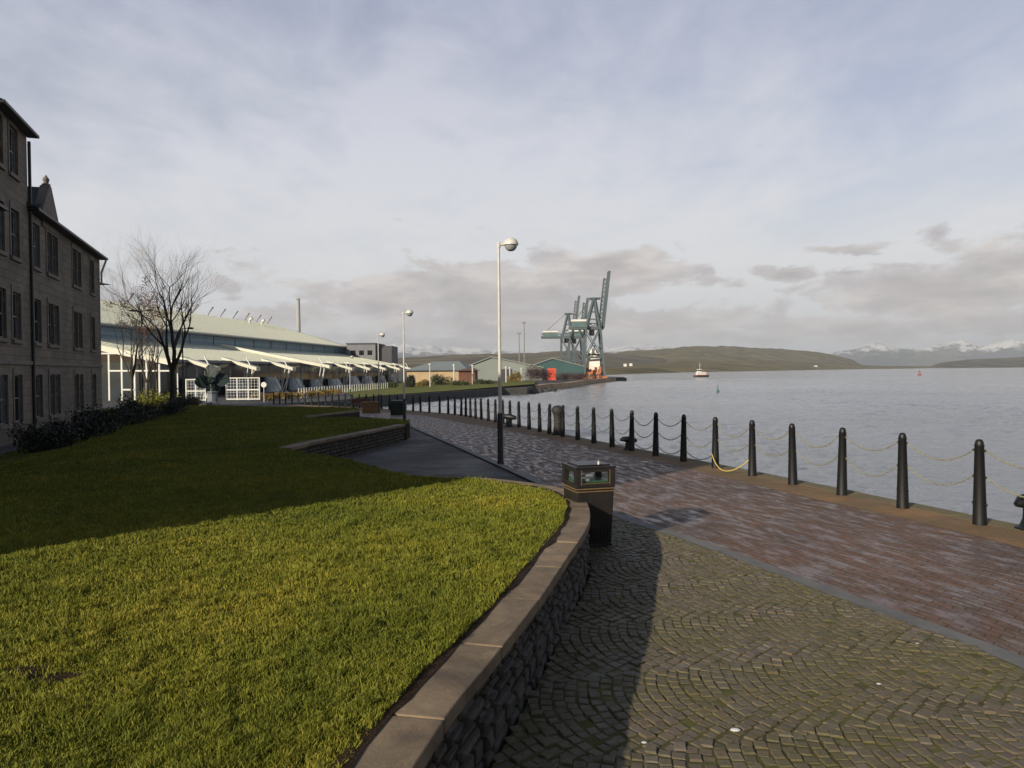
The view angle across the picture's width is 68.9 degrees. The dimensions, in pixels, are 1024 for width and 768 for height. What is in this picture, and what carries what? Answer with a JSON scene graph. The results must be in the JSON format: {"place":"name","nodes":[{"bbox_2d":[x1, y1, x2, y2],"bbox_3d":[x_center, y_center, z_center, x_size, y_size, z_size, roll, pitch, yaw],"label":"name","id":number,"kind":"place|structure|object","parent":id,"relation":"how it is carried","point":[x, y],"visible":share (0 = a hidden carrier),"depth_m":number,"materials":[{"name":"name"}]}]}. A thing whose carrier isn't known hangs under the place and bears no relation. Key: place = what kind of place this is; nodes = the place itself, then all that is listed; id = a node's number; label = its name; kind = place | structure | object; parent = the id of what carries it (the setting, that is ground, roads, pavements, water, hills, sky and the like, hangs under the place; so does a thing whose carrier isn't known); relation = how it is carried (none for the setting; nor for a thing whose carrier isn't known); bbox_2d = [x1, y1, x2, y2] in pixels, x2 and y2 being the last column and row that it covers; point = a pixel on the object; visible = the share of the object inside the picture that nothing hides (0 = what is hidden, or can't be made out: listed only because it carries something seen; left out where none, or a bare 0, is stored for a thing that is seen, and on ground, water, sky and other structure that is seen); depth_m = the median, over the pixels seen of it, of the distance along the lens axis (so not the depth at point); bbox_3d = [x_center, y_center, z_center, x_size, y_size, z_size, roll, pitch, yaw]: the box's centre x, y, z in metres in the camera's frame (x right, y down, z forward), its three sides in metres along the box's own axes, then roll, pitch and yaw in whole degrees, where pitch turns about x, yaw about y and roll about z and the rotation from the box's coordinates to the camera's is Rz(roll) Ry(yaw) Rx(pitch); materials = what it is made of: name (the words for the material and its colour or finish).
{"place":"outdoors","nodes":[
{"label":"outdoors","id":0,"kind":"place"},
{"bbox_2d":[0,404,567,767],"bbox_3d":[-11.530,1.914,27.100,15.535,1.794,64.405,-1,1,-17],"label":"lawn","id":1,"kind":"structure","parent":0,"point":[407,431],"depth_m":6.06,"materials":[{"name":"plant"}]},
{"bbox_2d":[4,666,57,675],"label":"bare soil","id":2,"kind":"structure","parent":1,"relation":"on","point":[33,669],"depth_m":3.81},
{"bbox_2d":[7,420,84,453],"bbox_3d":[-13.212,1.564,21.267,2.075,1.148,1.366,-1,1,0],"label":"shrub","id":3,"kind":"object","parent":1,"relation":"on","point":[39,438],"visible":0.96,"depth_m":21.07,"materials":[{"name":"green plant"}]},
{"bbox_2d":[27,671,95,684],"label":"bare soil","id":4,"kind":"structure","parent":1,"relation":"on","point":[58,676],"depth_m":3.71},
{"bbox_2d":[39,418,104,443],"bbox_3d":[-13.616,1.468,23.109,1.820,0.914,1.475,-1,1,-11],"label":"shrub","id":5,"kind":"object","parent":1,"relation":"on","point":[89,429],"visible":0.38,"depth_m":23.14,"materials":[{"name":"green plant"}]},
{"bbox_2d":[62,408,123,437],"bbox_3d":[-14.527,1.416,26.106,2.379,1.190,1.597,0,1,38],"label":"shrub","id":6,"kind":"object","parent":1,"relation":"on","point":[108,422],"visible":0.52,"depth_m":25.95,"materials":[{"name":"green plant"}]},
{"bbox_2d":[65,402,141,430],"bbox_3d":[-16.074,1.411,29.443,2.745,1.457,1.744,-1,1,-27],"label":"shrub","id":7,"kind":"object","parent":1,"relation":"on","point":[130,415],"visible":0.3,"depth_m":29.31,"materials":[{"name":"green plant"}]},
{"bbox_2d":[103,391,158,426],"bbox_3d":[-17.172,1.200,33.345,2.511,1.806,1.802,-1,1,0],"label":"shrub","id":8,"kind":"object","parent":1,"relation":"on","point":[141,410],"visible":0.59,"depth_m":33.48,"materials":[{"name":"green plant"}]},
{"bbox_2d":[119,401,162,421],"bbox_3d":[-18.332,1.370,36.687,1.964,1.230,2.341,-1,1,-36],"label":"shrub","id":9,"kind":"object","parent":1,"relation":"on","point":[149,409],"visible":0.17,"depth_m":36.52,"materials":[{"name":"green plant"}]},
{"bbox_2d":[103,275,189,402],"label":"tree","id":10,"kind":"object","parent":1,"relation":"on","point":[153,352],"visible":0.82,"depth_m":50.01,"materials":[{"name":"brown plant"}]},
{"bbox_2d":[134,385,184,405],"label":"shrub","id":11,"kind":"object","parent":1,"relation":"on","point":[158,398],"visible":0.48,"depth_m":50.06,"materials":[{"name":"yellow plant"}]},
{"bbox_2d":[100,225,225,401],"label":"tree","id":12,"kind":"object","parent":1,"relation":"on","point":[172,366],"visible":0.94,"depth_m":43.85,"materials":[{"name":"brown plant"}]},
{"bbox_2d":[150,398,188,417],"bbox_3d":[-18.607,1.337,40.064,2.781,1.289,1.952,-1,1,0],"label":"shrub","id":13,"kind":"object","parent":1,"relation":"on","point":[171,407],"visible":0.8,"depth_m":39.84,"materials":[{"name":"green plant"}]},
{"bbox_2d":[162,394,198,407],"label":"shrub","id":14,"kind":"object","parent":1,"relation":"on","point":[191,399],"visible":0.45,"depth_m":46.04,"materials":[{"name":"green plant"}]},
{"bbox_2d":[330,477,570,767],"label":"soil edge","id":15,"kind":"object","parent":1,"relation":"on","point":[415,686],"visible":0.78,"depth_m":3.70,"materials":[{"name":"soil"}]},
{"bbox_2d":[341,381,534,398],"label":"grass bank","id":16,"kind":"structure","parent":0,"point":[398,390],"depth_m":141.07,"materials":[{"name":"plant"}]},
{"bbox_2d":[429,374,455,384],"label":"bush","id":17,"kind":"object","parent":16,"relation":"on","point":[435,379],"visible":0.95,"depth_m":164.87,"materials":[{"name":"green plant"}]},
{"bbox_2d":[507,370,522,381],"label":"bush","id":18,"kind":"object","parent":16,"relation":"on","point":[515,377],"visible":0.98,"depth_m":199.20,"materials":[{"name":"yellow plant"}]},
{"bbox_2d":[0,375,1023,767],"bbox_3d":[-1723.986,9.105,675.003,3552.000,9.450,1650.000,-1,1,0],"label":"ground","id":19,"kind":"structure","parent":0,"point":[418,453],"depth_m":22.79,"materials":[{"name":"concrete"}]},
{"bbox_2d":[0,98,39,446],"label":"tenement","id":20,"kind":"structure","parent":19,"relation":"on","point":[16,130],"depth_m":27.20,"materials":[{"name":"stone"}]},
{"bbox_2d":[0,110,6,170],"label":"window","id":21,"kind":"structure","parent":20,"relation":"in","point":[2,166],"depth_m":26.02,"materials":[{"name":"grey glass"}]},
{"bbox_2d":[0,193,7,256],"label":"window","id":22,"kind":"structure","parent":20,"relation":"in","point":[2,198],"depth_m":26.04,"materials":[{"name":"grey glass"}]},
{"bbox_2d":[0,280,9,341],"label":"window","id":23,"kind":"structure","parent":20,"relation":"in","point":[3,284],"depth_m":26.04,"materials":[{"name":"grey glass"}]},
{"bbox_2d":[0,368,11,429],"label":"window","id":24,"kind":"structure","parent":20,"relation":"in","point":[3,371],"depth_m":26.03,"materials":[{"name":"grey glass"}]},
{"bbox_2d":[7,118,20,182],"bbox_3d":[-18.171,-8.524,27.146,0.230,2.100,1.210,-1,1,-18],"label":"window","id":25,"kind":"structure","parent":20,"relation":"in","point":[10,132],"depth_m":27.33,"materials":[{"name":"grey glass"}]},
{"bbox_2d":[9,200,22,263],"bbox_3d":[-18.145,-5.525,27.200,0.230,2.100,1.210,-1,1,-18],"label":"window","id":26,"kind":"structure","parent":20,"relation":"in","point":[12,215],"depth_m":27.41,"materials":[{"name":"grey glass"}]},
{"bbox_2d":[11,284,24,343],"bbox_3d":[-18.118,-2.526,27.254,0.230,2.100,1.210,-1,1,-18],"label":"window","id":27,"kind":"structure","parent":20,"relation":"in","point":[14,297],"depth_m":27.44,"materials":[{"name":"grey glass"}]},
{"bbox_2d":[12,368,25,426],"bbox_3d":[-18.092,0.474,27.309,0.230,2.100,1.210,-1,1,-18],"label":"window","id":28,"kind":"structure","parent":20,"relation":"in","point":[16,371],"depth_m":27.51,"materials":[{"name":"grey glass"}]},
{"bbox_2d":[27,141,107,428],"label":"tenement","id":29,"kind":"structure","parent":19,"relation":"on","point":[65,276],"depth_m":33.04,"materials":[{"name":"stone"}]},
{"bbox_2d":[32,216,42,272],"bbox_3d":[-19.030,-5.564,29.793,0.230,2.100,1.210,-1,1,-18],"label":"window","id":30,"kind":"structure","parent":29,"relation":"in","point":[34,220],"depth_m":30.08,"materials":[{"name":"grey glass"}]},
{"bbox_2d":[34,292,44,346],"bbox_3d":[-19.003,-2.565,29.848,0.230,2.100,1.210,-1,1,-18],"label":"window","id":31,"kind":"structure","parent":29,"relation":"in","point":[37,296],"depth_m":30.16,"materials":[{"name":"grey glass"}]},
{"bbox_2d":[35,369,45,421],"bbox_3d":[-18.977,0.435,29.902,0.230,2.100,1.210,-1,1,-18],"label":"window","id":32,"kind":"structure","parent":29,"relation":"in","point":[38,372],"depth_m":30.22,"materials":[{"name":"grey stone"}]},
{"bbox_2d":[45,228,54,277],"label":"window","id":33,"kind":"structure","parent":29,"relation":"in","point":[48,273],"depth_m":31.84,"materials":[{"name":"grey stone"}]},
{"bbox_2d":[47,297,56,347],"bbox_3d":[-19.620,-2.593,31.699,0.230,2.100,1.065,-1,1,-18],"label":"window","id":34,"kind":"structure","parent":29,"relation":"in","point":[49,300],"depth_m":31.94,"materials":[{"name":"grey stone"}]},
{"bbox_2d":[48,369,57,418],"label":"window","id":35,"kind":"structure","parent":29,"relation":"in","point":[50,371],"depth_m":31.95,"materials":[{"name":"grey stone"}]},
{"bbox_2d":[52,232,60,280],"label":"window","id":36,"kind":"structure","parent":29,"relation":"in","point":[58,278],"depth_m":32.85,"materials":[{"name":"grey stone"}]},
{"bbox_2d":[54,299,61,348],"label":"window","id":37,"kind":"structure","parent":29,"relation":"in","point":[56,302],"depth_m":32.90,"materials":[{"name":"grey stone"}]},
{"bbox_2d":[55,369,63,416],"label":"window","id":38,"kind":"structure","parent":29,"relation":"in","point":[57,371],"depth_m":32.96,"materials":[{"name":"grey stone"}]},
{"bbox_2d":[71,243,78,288],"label":"window","id":39,"kind":"structure","parent":29,"relation":"in","point":[73,246],"depth_m":36.07,"materials":[{"name":"grey glass"}]},
{"bbox_2d":[72,306,79,350],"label":"window","id":40,"kind":"structure","parent":29,"relation":"in","point":[75,309],"depth_m":36.19,"materials":[{"name":"grey glass"}]},
{"bbox_2d":[74,369,80,412],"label":"window","id":41,"kind":"structure","parent":29,"relation":"in","point":[76,371],"depth_m":36.24,"materials":[{"name":"grey glass"}]},
{"bbox_2d":[77,246,83,290],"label":"window","id":42,"kind":"structure","parent":29,"relation":"in","point":[79,250],"depth_m":37.06,"materials":[{"name":"grey glass"}]},
{"bbox_2d":[78,308,84,350],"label":"window","id":43,"kind":"structure","parent":29,"relation":"in","point":[80,311],"depth_m":37.10,"materials":[{"name":"grey glass"}]},
{"bbox_2d":[89,255,95,296],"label":"window","id":44,"kind":"structure","parent":29,"relation":"in","point":[91,258],"depth_m":39.78,"materials":[{"name":"grey glass"}]},
{"bbox_2d":[90,312,96,352],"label":"window","id":45,"kind":"structure","parent":29,"relation":"in","point":[91,314],"depth_m":39.81,"materials":[{"name":"grey glass"}]},
{"bbox_2d":[91,370,97,409],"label":"window","id":46,"kind":"structure","parent":29,"relation":"in","point":[93,372],"depth_m":39.85,"materials":[{"name":"grey glass"}]},
{"bbox_2d":[105,278,184,400],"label":"tree","id":47,"kind":"object","parent":19,"relation":"on","point":[131,373],"visible":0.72,"depth_m":51.83,"materials":[{"name":"brown plant"}]},
{"bbox_2d":[107,268,192,393],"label":"tree","id":48,"kind":"object","parent":19,"relation":"on","point":[156,372],"visible":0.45,"depth_m":55.97,"materials":[{"name":"brown plant"}]},
{"bbox_2d":[195,364,229,405],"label":"propeller monument","id":49,"kind":"object","parent":19,"relation":"on","point":[212,384],"visible":0.91,"depth_m":53.12,"materials":[{"name":"metal"}]},
{"bbox_2d":[225,377,259,399],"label":"screen","id":50,"kind":"object","parent":19,"relation":"on","point":[237,389],"visible":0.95,"depth_m":87.98,"materials":[{"name":"white metal"}]},
{"bbox_2d":[100,293,410,400],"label":"leisure hall","id":51,"kind":"structure","parent":19,"relation":"on","point":[274,358],"depth_m":142.18,"materials":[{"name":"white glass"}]},
{"bbox_2d":[249,393,284,400],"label":"bedding plant","id":52,"kind":"object","parent":19,"relation":"on","point":[268,396],"visible":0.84,"depth_m":91.27,"materials":[{"name":"yellow plant"}]},
{"bbox_2d":[296,298,300,331],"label":"chimney stack","id":53,"kind":"object","parent":19,"relation":"on","point":[298,316],"visible":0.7,"depth_m":1145.69,"materials":[{"name":"metal"}]},
{"bbox_2d":[313,388,346,395],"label":"bedding plant","id":54,"kind":"object","parent":19,"relation":"on","point":[328,392],"visible":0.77,"depth_m":109.56,"materials":[{"name":"yellow plant"}]},
{"bbox_2d":[303,411,359,417],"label":"retaining wall","id":55,"kind":"structure","parent":19,"relation":"on","point":[348,414],"depth_m":37.68,"materials":[{"name":"stone"}]},
{"bbox_2d":[279,424,404,457],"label":"retaining wall","id":56,"kind":"structure","parent":19,"relation":"on","point":[346,445],"depth_m":21.39,"materials":[{"name":"stone"}]},
{"bbox_2d":[298,382,387,396],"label":"railing","id":57,"kind":"object","parent":19,"relation":"on","point":[385,385],"visible":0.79,"depth_m":125.86,"materials":[{"name":"white metal"}]},
{"bbox_2d":[346,343,397,362],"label":"office block","id":58,"kind":"structure","parent":19,"relation":"on","point":[388,354],"depth_m":224.89,"materials":[{"name":"grey concrete"}]},
{"bbox_2d":[402,310,412,419],"bbox_3d":[-5.003,-0.807,35.963,0.570,5.550,0.370,-1,1,0],"label":"street lamp","id":59,"kind":"object","parent":19,"relation":"on","point":[409,312],"visible":0.9,"depth_m":35.93,"materials":[{"name":"metal"}]},
{"bbox_2d":[405,361,477,382],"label":"building","id":60,"kind":"structure","parent":19,"relation":"on","point":[421,372],"depth_m":190.02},
{"bbox_2d":[457,368,479,382],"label":"brick building","id":61,"kind":"structure","parent":19,"relation":"on","point":[465,374],"depth_m":182.00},
{"bbox_2d":[352,475,589,767],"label":"retaining wall","id":62,"kind":"structure","parent":19,"relation":"on","point":[463,707],"depth_m":4.09,"materials":[{"name":"stone"}]},
{"bbox_2d":[469,356,543,380],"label":"warehouse","id":63,"kind":"structure","parent":19,"relation":"on","point":[487,367],"depth_m":259.94,"materials":[{"name":"metal"}]},
{"bbox_2d":[522,365,546,381],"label":"bush","id":64,"kind":"object","parent":19,"relation":"on","point":[531,373],"visible":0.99,"depth_m":214.21,"materials":[{"name":"brown plant"}]},
{"bbox_2d":[533,358,583,378],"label":"warehouse","id":65,"kind":"structure","parent":19,"relation":"on","point":[560,366],"depth_m":299.93,"materials":[{"name":"metal"}]},
{"bbox_2d":[541,295,579,362],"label":"dock crane","id":66,"kind":"object","parent":19,"relation":"on","point":[546,334],"visible":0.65,"depth_m":397.47,"materials":[{"name":"teal metal"}]},
{"bbox_2d":[554,371,581,380],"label":"bush","id":67,"kind":"object","parent":19,"relation":"on","point":[567,376],"visible":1,"depth_m":239.20,"materials":[{"name":"brown plant"}]},
{"bbox_2d":[562,297,588,364],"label":"dock crane","id":68,"kind":"object","parent":19,"relation":"on","point":[574,335],"visible":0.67,"depth_m":347.54,"materials":[{"name":"teal metal"}]},
{"bbox_2d":[535,377,615,389],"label":"port quay wall","id":69,"kind":"structure","parent":19,"relation":"on","point":[567,384],"depth_m":207.15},
{"bbox_2d":[570,271,610,378],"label":"dock crane","id":70,"kind":"object","parent":19,"relation":"on","point":[581,324],"visible":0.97,"depth_m":297.61,"materials":[{"name":"teal metal"}]},
{"bbox_2d":[280,404,1023,531],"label":"quay edge","id":71,"kind":"object","parent":19,"relation":"on","point":[966,516],"visible":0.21,"depth_m":13.40,"materials":[{"name":"stone"}]},
{"bbox_2d":[552,405,560,434],"bbox_3d":[1.728,1.364,28.188,0.465,1.120,0.458,-1,1,0],"label":"capstan","id":72,"kind":"object","parent":71,"relation":"on","point":[557,418],"visible":0.73,"depth_m":28.04,"materials":[{"name":"metal"}]},
{"bbox_2d":[1014,494,1023,530],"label":"mooring bollard","id":73,"kind":"object","parent":71,"relation":"on","point":[1018,501],"visible":0.97,"depth_m":9.76,"materials":[{"name":"metal"}]},
{"bbox_2d":[282,404,1023,547],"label":"verge strip","id":74,"kind":"object","parent":19,"relation":"on","point":[1004,535],"visible":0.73,"depth_m":13.32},
{"bbox_2d":[503,414,516,426],"bbox_3d":[-0.138,1.639,33.766,0.667,0.582,0.493,-1,1,-14],"label":"mooring bollard","id":75,"kind":"object","parent":74,"relation":"on","point":[509,418],"visible":0.87,"depth_m":33.64,"materials":[{"name":"metal"}]},
{"bbox_2d":[547,404,551,433],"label":"iron post","id":76,"kind":"object","parent":74,"relation":"on","point":[549,427],"visible":0.98,"depth_m":28.67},
{"bbox_2d":[560,405,564,436],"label":"iron post","id":77,"kind":"object","parent":74,"relation":"on","point":[562,432],"visible":0.97,"depth_m":27.12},
{"bbox_2d":[575,406,579,439],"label":"iron post","id":78,"kind":"object","parent":74,"relation":"on","point":[577,431],"visible":0.98,"depth_m":25.58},
{"bbox_2d":[591,407,596,442],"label":"iron post","id":79,"kind":"object","parent":74,"relation":"on","point":[593,434],"visible":1,"depth_m":24.13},
{"bbox_2d":[609,409,614,446],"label":"iron post","id":80,"kind":"object","parent":74,"relation":"on","point":[611,437],"visible":0.98,"depth_m":22.68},
{"bbox_2d":[628,410,634,450],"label":"iron post","id":81,"kind":"object","parent":74,"relation":"on","point":[631,439],"visible":0.98,"depth_m":21.34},
{"bbox_2d":[652,412,658,455],"bbox_3d":[3.841,1.349,19.956,0.184,1.194,0.187,0,1,28],"label":"iron post","id":82,"kind":"object","parent":74,"relation":"on","point":[655,451],"visible":0.99,"depth_m":19.89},
{"bbox_2d":[680,414,686,461],"bbox_3d":[4.253,1.348,18.515,0.185,1.194,0.186,0,1,29],"label":"iron post","id":83,"kind":"object","parent":74,"relation":"on","point":[683,452],"visible":0.98,"depth_m":18.45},
{"bbox_2d":[711,417,718,467],"bbox_3d":[4.649,1.347,17.068,0.180,1.193,0.191,0,1,28],"label":"iron post","id":84,"kind":"object","parent":74,"relation":"on","point":[715,447],"visible":0.94,"depth_m":17.01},
{"bbox_2d":[748,420,756,475],"bbox_3d":[5.025,1.347,15.617,0.192,1.193,0.179,0,1,33],"label":"iron post","id":85,"kind":"object","parent":74,"relation":"on","point":[752,468],"visible":1,"depth_m":15.55,"materials":[{"name":"metal"}]},
{"bbox_2d":[788,423,797,484],"bbox_3d":[5.359,1.348,14.258,0.186,1.194,0.185,0,1,31],"label":"iron post","id":86,"kind":"object","parent":74,"relation":"on","point":[792,469],"visible":0.98,"depth_m":14.20,"materials":[{"name":"metal"}]},
{"bbox_2d":[836,427,847,495],"bbox_3d":[5.703,1.347,12.901,0.186,1.194,0.185,0,1,31],"label":"iron post","id":87,"kind":"object","parent":74,"relation":"on","point":[841,489],"visible":0.98,"depth_m":12.84,"materials":[{"name":"metal"}]},
{"bbox_2d":[896,433,908,508],"bbox_3d":[6.038,1.347,11.542,0.191,1.193,0.180,0,1,33],"label":"iron post","id":88,"kind":"object","parent":74,"relation":"on","point":[902,499],"visible":0.98,"depth_m":11.48,"materials":[{"name":"metal"}]},
{"bbox_2d":[972,439,987,525],"bbox_3d":[6.380,1.347,10.185,0.189,1.194,0.182,0,1,31],"label":"iron post","id":89,"kind":"object","parent":74,"relation":"on","point":[979,512],"visible":0.98,"depth_m":10.13,"materials":[{"name":"metal"}]},
{"bbox_2d":[362,416,1023,668],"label":"path border","id":90,"kind":"object","parent":19,"relation":"on","point":[1006,655],"visible":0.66,"depth_m":7.09,"materials":[{"name":"grey stone"}]},
{"bbox_2d":[497,238,517,463],"bbox_3d":[-0.105,-0.812,18.360,0.570,5.550,0.370,-1,1,0],"label":"street lamp","id":91,"kind":"object","parent":90,"relation":"on","point":[510,244],"visible":1,"depth_m":18.33,"materials":[{"name":"metal"}]},
{"bbox_2d":[0,0,1023,353],"label":"sky","id":92,"kind":"structure","parent":0,"point":[822,176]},
{"bbox_2d":[385,343,672,357],"bbox_3d":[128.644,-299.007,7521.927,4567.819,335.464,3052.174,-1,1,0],"label":"mountains","id":93,"kind":"structure","parent":0,"point":[415,350],"depth_m":8018.93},
{"bbox_2d":[398,350,666,374],"bbox_3d":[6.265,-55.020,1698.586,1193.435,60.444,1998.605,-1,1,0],"label":"hills","id":94,"kind":"structure","parent":0,"point":[611,360],"depth_m":1533.45,"materials":[{"name":"plant"}]},
{"bbox_2d":[360,411,1023,656],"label":"brick path","id":95,"kind":"structure","parent":0,"point":[968,584],"depth_m":9.53,"materials":[{"name":"brick"}]},
{"bbox_2d":[361,402,378,412],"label":"planter","id":96,"kind":"object","parent":95,"relation":"on","point":[369,406],"visible":1,"depth_m":51.59,"materials":[{"name":"wood"}]},
{"bbox_2d":[377,333,384,411],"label":"street lamp","id":97,"kind":"object","parent":95,"relation":"on","point":[382,334],"visible":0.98,"depth_m":51.98,"materials":[{"name":"metal"}]},
{"bbox_2d":[390,400,406,414],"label":"litter bin","id":98,"kind":"object","parent":95,"relation":"on","point":[396,407],"visible":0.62,"depth_m":47.49,"materials":[{"name":"metal"}]},
{"bbox_2d":[383,377,1023,523],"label":"water","id":99,"kind":"structure","parent":0,"point":[943,418],"depth_m":67.35,"materials":[{"name":"grey liquid"}]},
{"bbox_2d":[616,346,860,364],"bbox_3d":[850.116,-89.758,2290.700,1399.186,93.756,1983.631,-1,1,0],"label":"hills","id":100,"kind":"structure","parent":0,"point":[712,353],"depth_m":2476.25,"materials":[{"name":"plant"}]},
{"bbox_2d":[492,515,1023,767],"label":"cobblestones","id":101,"kind":"structure","parent":0,"point":[902,719],"depth_m":4.96,"materials":[{"name":"stone"}]},
{"bbox_2d":[561,460,615,547],"bbox_3d":[0.939,1.446,9.175,0.525,1.053,0.525,-1,1,-15],"label":"litter bin","id":102,"kind":"object","parent":101,"relation":"on","point":[596,492],"visible":0.86,"depth_m":8.97,"materials":[{"name":"black plastic"}]},
{"bbox_2d":[605,360,936,374],"bbox_3d":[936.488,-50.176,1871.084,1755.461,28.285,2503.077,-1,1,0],"label":"hills","id":103,"kind":"structure","parent":0,"point":[710,366],"depth_m":1544.47,"materials":[{"name":"plant"}]},
{"bbox_2d":[606,367,1023,377],"bbox_3d":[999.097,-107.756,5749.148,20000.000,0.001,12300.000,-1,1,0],"label":"water","id":104,"kind":"structure","parent":0,"point":[975,372],"depth_m":620.16,"materials":[{"name":"grey liquid"}]},
{"bbox_2d":[582,345,602,377],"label":"cargo ship","id":105,"kind":"object","parent":104,"relation":"on","point":[593,366],"visible":0.56,"depth_m":305.89,"materials":[{"name":"white paint"}]},
{"bbox_2d":[831,339,1023,365],"bbox_3d":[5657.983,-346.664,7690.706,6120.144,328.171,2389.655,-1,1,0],"label":"mountains","id":106,"kind":"structure","parent":0,"point":[875,354],"depth_m":7713.99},
{"bbox_2d":[932,357,1023,367],"bbox_3d":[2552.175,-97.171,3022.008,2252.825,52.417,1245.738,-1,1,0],"label":"hills","id":107,"kind":"structure","parent":0,"point":[998,362],"depth_m":2995.91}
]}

